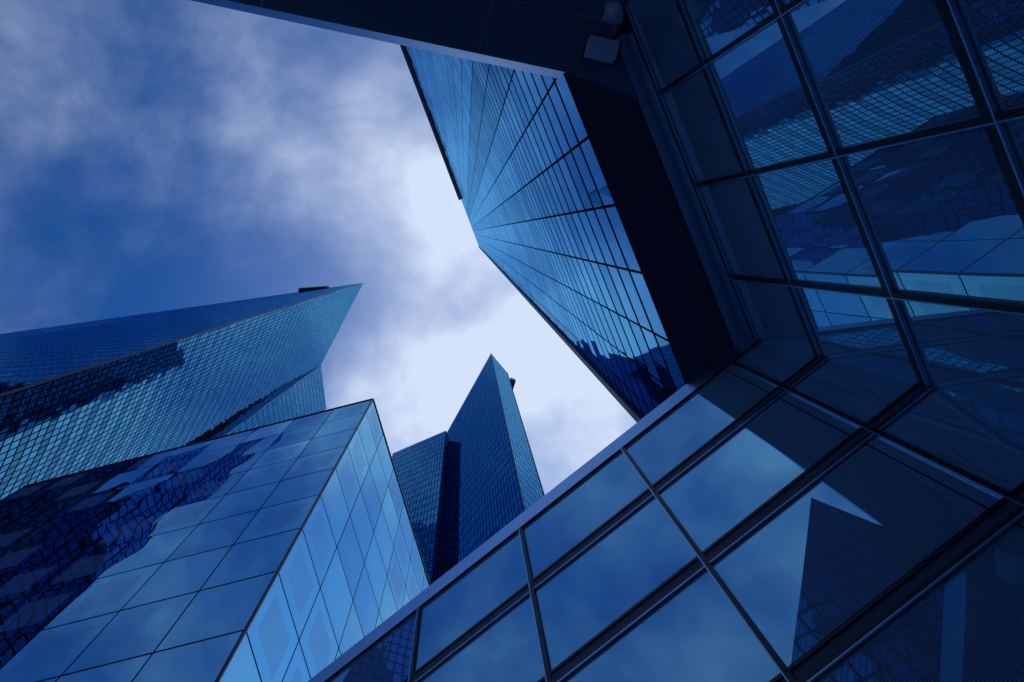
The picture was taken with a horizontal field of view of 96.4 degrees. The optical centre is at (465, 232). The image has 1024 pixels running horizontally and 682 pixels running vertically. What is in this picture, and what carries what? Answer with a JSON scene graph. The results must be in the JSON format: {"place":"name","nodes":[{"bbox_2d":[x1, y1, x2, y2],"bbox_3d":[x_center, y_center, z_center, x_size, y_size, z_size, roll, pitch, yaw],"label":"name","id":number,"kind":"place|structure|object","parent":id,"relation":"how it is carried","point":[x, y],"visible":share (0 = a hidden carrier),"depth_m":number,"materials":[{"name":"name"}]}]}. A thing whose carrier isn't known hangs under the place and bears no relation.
{"place":"outdoors","nodes":[
{"label":"outdoors","id":0,"kind":"place"},
{"bbox_2d":[0,283,362,499],"bbox_3d":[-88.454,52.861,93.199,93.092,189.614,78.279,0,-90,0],"label":"tower","id":1,"kind":"structure","parent":0,"point":[78,397],"depth_m":76.98,"materials":[{"name":"blue glass"}]},
{"bbox_2d":[0,0,636,493],"label":"sky","id":2,"kind":"structure","parent":0,"point":[156,155],"materials":[{"name":"blue"}]},
{"bbox_2d":[440,354,544,576],"bbox_3d":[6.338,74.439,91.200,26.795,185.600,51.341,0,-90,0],"label":"tower","id":3,"kind":"structure","parent":0,"point":[494,486],"depth_m":108.98,"materials":[{"name":"blue glass"}]},
{"bbox_2d":[308,336,1023,681],"bbox_3d":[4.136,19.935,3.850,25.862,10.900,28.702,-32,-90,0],"label":"building","id":4,"kind":"structure","parent":0,"point":[748,509],"depth_m":5.81,"materials":[{"name":"glass"}]},
{"label":"ground","id":5,"kind":"structure","parent":0,"visible":0},
{"bbox_2d":[0,398,429,681],"bbox_3d":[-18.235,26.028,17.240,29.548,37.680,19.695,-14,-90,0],"label":"building","id":6,"kind":"structure","parent":5,"relation":"on","point":[287,550],"depth_m":22.00,"materials":[{"name":"blue glass"}]},
{"bbox_2d":[392,431,449,584],"bbox_3d":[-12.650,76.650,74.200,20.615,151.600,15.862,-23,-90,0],"label":"tower","id":7,"kind":"structure","parent":5,"relation":"on","point":[421,467],"depth_m":119.43,"materials":[{"name":"blue glass"}]},
{"bbox_2d":[400,45,733,421],"bbox_3d":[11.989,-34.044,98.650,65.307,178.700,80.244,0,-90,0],"label":"tower","id":8,"kind":"structure","parent":5,"relation":"on","point":[564,191],"depth_m":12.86,"materials":[{"name":"blue glass"}]},
{"bbox_2d":[600,0,1023,411],"bbox_3d":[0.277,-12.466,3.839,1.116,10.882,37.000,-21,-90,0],"label":"building","id":9,"kind":"structure","parent":5,"relation":"on","point":[846,178],"depth_m":5.82,"materials":[{"name":"glass"}]},
{"bbox_2d":[191,0,638,99],"bbox_3d":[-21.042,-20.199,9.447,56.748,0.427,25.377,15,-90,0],"label":"ceiling","id":10,"kind":"structure","parent":9,"relation":"attached to","point":[545,37],"depth_m":9.24,"materials":[{"name":"black"}]},
{"bbox_2d":[581,1,630,65],"bbox_3d":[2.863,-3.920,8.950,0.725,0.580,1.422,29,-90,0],"label":"light fixture","id":11,"kind":"object","parent":9,"relation":"attached to","point":[602,50],"visible":0.95,"depth_m":8.85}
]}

